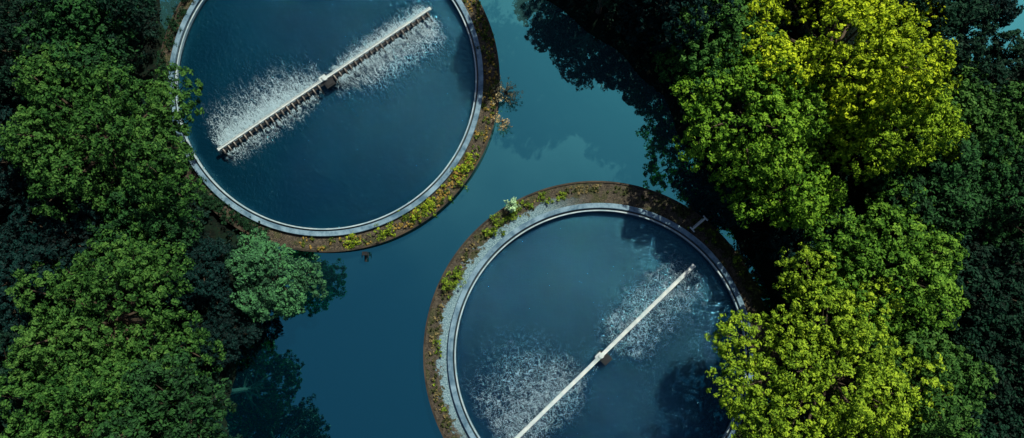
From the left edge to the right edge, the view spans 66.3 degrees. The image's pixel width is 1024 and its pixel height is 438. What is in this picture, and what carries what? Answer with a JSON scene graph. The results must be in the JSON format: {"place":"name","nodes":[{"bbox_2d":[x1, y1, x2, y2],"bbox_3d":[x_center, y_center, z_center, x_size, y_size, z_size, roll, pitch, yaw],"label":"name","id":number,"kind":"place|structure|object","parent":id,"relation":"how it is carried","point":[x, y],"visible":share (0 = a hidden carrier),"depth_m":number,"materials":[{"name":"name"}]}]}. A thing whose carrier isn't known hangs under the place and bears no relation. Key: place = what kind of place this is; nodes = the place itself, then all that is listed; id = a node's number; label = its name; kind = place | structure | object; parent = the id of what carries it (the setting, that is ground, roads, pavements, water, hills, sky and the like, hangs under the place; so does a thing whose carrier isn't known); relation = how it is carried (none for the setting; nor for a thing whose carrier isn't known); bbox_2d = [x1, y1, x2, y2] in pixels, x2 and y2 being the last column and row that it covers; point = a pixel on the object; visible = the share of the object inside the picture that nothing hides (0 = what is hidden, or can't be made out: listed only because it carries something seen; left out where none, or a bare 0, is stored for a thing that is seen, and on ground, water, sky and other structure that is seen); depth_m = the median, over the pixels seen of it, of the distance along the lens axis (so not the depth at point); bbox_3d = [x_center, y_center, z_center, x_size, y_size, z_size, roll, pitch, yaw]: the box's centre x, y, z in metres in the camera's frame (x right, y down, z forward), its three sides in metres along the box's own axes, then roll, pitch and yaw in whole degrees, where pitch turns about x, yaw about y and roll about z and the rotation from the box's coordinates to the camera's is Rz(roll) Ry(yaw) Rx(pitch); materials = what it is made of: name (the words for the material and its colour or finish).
{"place":"outdoors","nodes":[
{"label":"outdoors","id":0,"kind":"place"},
{"bbox_2d":[0,0,1023,437],"bbox_3d":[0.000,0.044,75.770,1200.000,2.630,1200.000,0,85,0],"label":"ground","id":1,"kind":"structure","parent":0,"point":[214,228],"depth_m":74.88,"materials":[{"name":"green plant"}]},
{"bbox_2d":[0,221,46,362],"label":"broadleaf tree","id":2,"kind":"object","parent":1,"relation":"on","point":[8,310],"visible":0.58,"depth_m":65.88,"materials":[{"name":"green plant"}]},
{"bbox_2d":[0,318,55,437],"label":"broadleaf tree","id":3,"kind":"object","parent":1,"relation":"on","point":[14,402],"visible":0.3,"depth_m":64.57,"materials":[{"name":"green plant"}]},
{"bbox_2d":[0,88,76,211],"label":"broadleaf tree","id":4,"kind":"object","parent":1,"relation":"on","point":[8,185],"visible":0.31,"depth_m":67.03,"materials":[{"name":"green plant"}]},
{"bbox_2d":[0,0,94,108],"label":"broadleaf tree","id":5,"kind":"object","parent":1,"relation":"on","point":[13,11],"visible":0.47,"depth_m":65.32,"materials":[{"name":"green plant"}]},
{"bbox_2d":[0,189,120,314],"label":"broadleaf tree","id":6,"kind":"object","parent":1,"relation":"on","point":[49,234],"visible":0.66,"depth_m":66.71,"materials":[{"name":"green plant"}]},
{"bbox_2d":[11,0,143,102],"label":"broadleaf tree","id":7,"kind":"object","parent":1,"relation":"on","point":[78,28],"visible":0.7,"depth_m":65.29,"materials":[{"name":"green plant"}]},
{"bbox_2d":[0,335,171,437],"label":"broadleaf tree","id":8,"kind":"object","parent":1,"relation":"on","point":[86,426],"visible":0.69,"depth_m":61.59,"materials":[{"name":"green plant"}]},
{"bbox_2d":[36,0,156,51],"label":"broadleaf tree","id":9,"kind":"object","parent":1,"relation":"on","point":[117,10],"visible":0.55,"depth_m":67.15,"materials":[{"name":"green plant"}]},
{"bbox_2d":[0,36,206,247],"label":"broadleaf tree","id":10,"kind":"object","parent":1,"relation":"on","point":[110,142],"visible":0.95,"depth_m":64.28,"materials":[{"name":"green plant"}]},
{"bbox_2d":[0,225,225,418],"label":"broadleaf tree","id":11,"kind":"object","parent":1,"relation":"on","point":[139,272],"visible":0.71,"depth_m":63.20,"materials":[{"name":"green plant"}]},
{"bbox_2d":[85,169,205,267],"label":"broadleaf tree","id":12,"kind":"object","parent":1,"relation":"on","point":[152,219],"visible":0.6,"depth_m":66.83,"materials":[{"name":"green plant"}]},
{"bbox_2d":[91,344,236,437],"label":"broadleaf tree","id":13,"kind":"object","parent":1,"relation":"on","point":[188,410],"visible":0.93,"depth_m":61.18,"materials":[{"name":"green plant"}]},
{"bbox_2d":[158,235,242,312],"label":"broadleaf tree","id":14,"kind":"object","parent":1,"relation":"on","point":[208,289],"visible":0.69,"depth_m":69.30,"materials":[{"name":"green plant"}]},
{"bbox_2d":[196,433,242,437],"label":"broadleaf tree","id":15,"kind":"object","parent":1,"relation":"on","point":[237,436],"visible":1,"depth_m":62.54,"materials":[{"name":"green plant"}]},
{"bbox_2d":[188,297,263,366],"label":"broadleaf tree","id":16,"kind":"object","parent":1,"relation":"on","point":[231,340],"visible":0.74,"depth_m":70.36,"materials":[{"name":"green plant"}]},
{"bbox_2d":[224,227,328,322],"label":"broadleaf tree","id":17,"kind":"object","parent":1,"relation":"on","point":[258,294],"visible":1,"depth_m":69.23,"materials":[{"name":"green plant"}]},
{"bbox_2d":[150,0,499,251],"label":"clarifier tank","id":18,"kind":"object","parent":1,"relation":"on","point":[332,125],"visible":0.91,"depth_m":75.51,"materials":[{"name":"blue liquid"}]},
{"bbox_2d":[362,252,368,261],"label":"outfall pipe","id":19,"kind":"object","parent":18,"relation":"attached to","point":[365,254],"visible":1,"depth_m":74.25,"materials":[{"name":"concrete"}]},
{"bbox_2d":[493,111,512,130],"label":"yellowing shrub","id":20,"kind":"object","parent":18,"relation":"on","point":[503,122],"visible":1,"depth_m":74.60,"materials":[{"name":"beige plant"}]},
{"bbox_2d":[493,76,522,105],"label":"yellowing shrub","id":21,"kind":"object","parent":18,"relation":"on","point":[509,94],"visible":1,"depth_m":74.55,"materials":[{"name":"brown plant"}]},
{"bbox_2d":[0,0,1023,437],"bbox_3d":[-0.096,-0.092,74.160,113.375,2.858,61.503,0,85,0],"label":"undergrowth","id":22,"kind":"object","parent":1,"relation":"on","point":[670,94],"visible":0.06,"depth_m":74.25,"materials":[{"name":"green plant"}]},
{"bbox_2d":[423,181,771,437],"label":"clarifier tank","id":23,"kind":"object","parent":1,"relation":"on","point":[587,309],"visible":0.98,"depth_m":73.77,"materials":[{"name":"blue liquid"}]},
{"bbox_2d":[504,197,520,212],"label":"sapling","id":24,"kind":"object","parent":23,"relation":"on","point":[511,206],"visible":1,"depth_m":73.19,"materials":[{"name":"green plant"}]},
{"bbox_2d":[690,216,707,231],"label":"sampling pipe","id":25,"kind":"object","parent":23,"relation":"on","point":[698,224],"visible":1,"depth_m":73.48,"materials":[{"name":"grey metal"}]},
{"bbox_2d":[616,0,741,59],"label":"broadleaf tree","id":26,"kind":"object","parent":1,"relation":"on","point":[645,9],"visible":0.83,"depth_m":65.81,"materials":[{"name":"green plant"}]},
{"bbox_2d":[648,0,780,110],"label":"broadleaf tree","id":27,"kind":"object","parent":1,"relation":"on","point":[706,52],"visible":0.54,"depth_m":66.06,"materials":[{"name":"green plant"}]},
{"bbox_2d":[692,142,769,229],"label":"broadleaf tree","id":28,"kind":"object","parent":1,"relation":"on","point":[703,173],"visible":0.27,"depth_m":70.67,"materials":[{"name":"green plant"}]},
{"bbox_2d":[670,31,839,191],"bbox_3d":[20.742,-9.577,69.402,13.593,14.889,16.022,44,86,4],"label":"broadleaf tree","id":29,"kind":"object","parent":1,"relation":"on","point":[800,124],"visible":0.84,"depth_m":64.95,"materials":[{"name":"green plant"}]},
{"bbox_2d":[744,0,782,17],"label":"broadleaf tree","id":30,"kind":"object","parent":1,"relation":"on","point":[771,11],"visible":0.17,"depth_m":68.09,"materials":[{"name":"green plant"}]},
{"bbox_2d":[714,133,849,240],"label":"broadleaf tree","id":31,"kind":"object","parent":1,"relation":"on","point":[823,197],"visible":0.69,"depth_m":66.87,"materials":[{"name":"green plant"}]},
{"bbox_2d":[766,193,863,284],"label":"broadleaf tree","id":32,"kind":"object","parent":1,"relation":"on","point":[791,237],"visible":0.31,"depth_m":69.20,"materials":[{"name":"green plant"}]},
{"bbox_2d":[704,242,953,437],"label":"broadleaf tree","id":33,"kind":"object","parent":1,"relation":"on","point":[822,374],"visible":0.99,"depth_m":62.86,"materials":[{"name":"green plant"}]},
{"bbox_2d":[797,427,871,437],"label":"broadleaf tree","id":34,"kind":"object","parent":1,"relation":"on","point":[834,436],"visible":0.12,"depth_m":65.27,"materials":[{"name":"green plant"}]},
{"bbox_2d":[733,0,962,160],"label":"broadleaf tree","id":35,"kind":"object","parent":1,"relation":"on","point":[880,65],"visible":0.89,"depth_m":63.14,"materials":[{"name":"green plant"}]},
{"bbox_2d":[802,173,970,356],"bbox_3d":[31.500,4.130,68.681,13.448,13.744,16.178,8,85,1],"label":"broadleaf tree","id":36,"kind":"object","parent":1,"relation":"on","point":[922,304],"visible":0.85,"depth_m":64.47,"materials":[{"name":"green plant"}]},
{"bbox_2d":[819,51,971,185],"bbox_3d":[32.068,-7.734,68.811,11.679,15.937,11.510,-25,85,-2],"label":"broadleaf tree","id":37,"kind":"object","parent":1,"relation":"on","point":[929,124],"visible":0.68,"depth_m":63.95,"materials":[{"name":"green plant"}]},
{"bbox_2d":[854,321,998,437],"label":"broadleaf tree","id":38,"kind":"object","parent":1,"relation":"on","point":[947,424],"visible":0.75,"depth_m":63.51,"materials":[{"name":"green plant"}]},
{"bbox_2d":[863,124,994,238],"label":"broadleaf tree","id":39,"kind":"object","parent":1,"relation":"on","point":[958,173],"visible":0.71,"depth_m":65.30,"materials":[{"name":"green plant"}]},
{"bbox_2d":[865,0,1001,81],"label":"broadleaf tree","id":40,"kind":"object","parent":1,"relation":"on","point":[982,11],"visible":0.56,"depth_m":65.92,"materials":[{"name":"green plant"}]},
{"bbox_2d":[906,389,1023,437],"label":"broadleaf tree","id":41,"kind":"object","parent":1,"relation":"on","point":[990,429],"visible":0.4,"depth_m":64.92,"materials":[{"name":"green plant"}]},
{"bbox_2d":[907,58,1023,185],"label":"broadleaf tree","id":42,"kind":"object","parent":1,"relation":"on","point":[984,131],"visible":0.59,"depth_m":65.54,"materials":[{"name":"green plant"}]},
{"bbox_2d":[912,214,1023,353],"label":"broadleaf tree","id":43,"kind":"object","parent":1,"relation":"on","point":[1007,290],"visible":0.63,"depth_m":65.67,"materials":[{"name":"green plant"}]},
{"bbox_2d":[930,0,1023,37],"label":"broadleaf tree","id":44,"kind":"object","parent":1,"relation":"on","point":[1010,10],"visible":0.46,"depth_m":67.67,"materials":[{"name":"green plant"}]},
{"bbox_2d":[943,288,1023,418],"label":"broadleaf tree","id":45,"kind":"object","parent":1,"relation":"on","point":[982,347],"visible":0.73,"depth_m":65.23,"materials":[{"name":"green plant"}]},
{"bbox_2d":[944,133,1023,263],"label":"broadleaf tree","id":46,"kind":"object","parent":1,"relation":"on","point":[1005,196],"visible":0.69,"depth_m":65.37,"materials":[{"name":"green plant"}]},
{"bbox_2d":[951,28,1023,142],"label":"broadleaf tree","id":47,"kind":"object","parent":1,"relation":"on","point":[996,67],"visible":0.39,"depth_m":66.91,"materials":[{"name":"green plant"}]},
{"bbox_2d":[1005,387,1023,436],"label":"broadleaf tree","id":48,"kind":"object","parent":1,"relation":"on","point":[1019,407],"visible":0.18,"depth_m":66.99,"materials":[{"name":"green plant"}]},
{"bbox_2d":[1017,130,1023,194],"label":"broadleaf tree","id":49,"kind":"object","parent":1,"relation":"on","point":[1019,165],"visible":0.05,"depth_m":67.10,"materials":[{"name":"green plant"}]},
{"bbox_2d":[157,0,1023,437],"bbox_3d":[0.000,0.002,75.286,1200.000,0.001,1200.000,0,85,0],"label":"river water","id":50,"kind":"structure","parent":0,"point":[343,358],"depth_m":75.16,"materials":[{"name":"blue liquid"}]}
]}

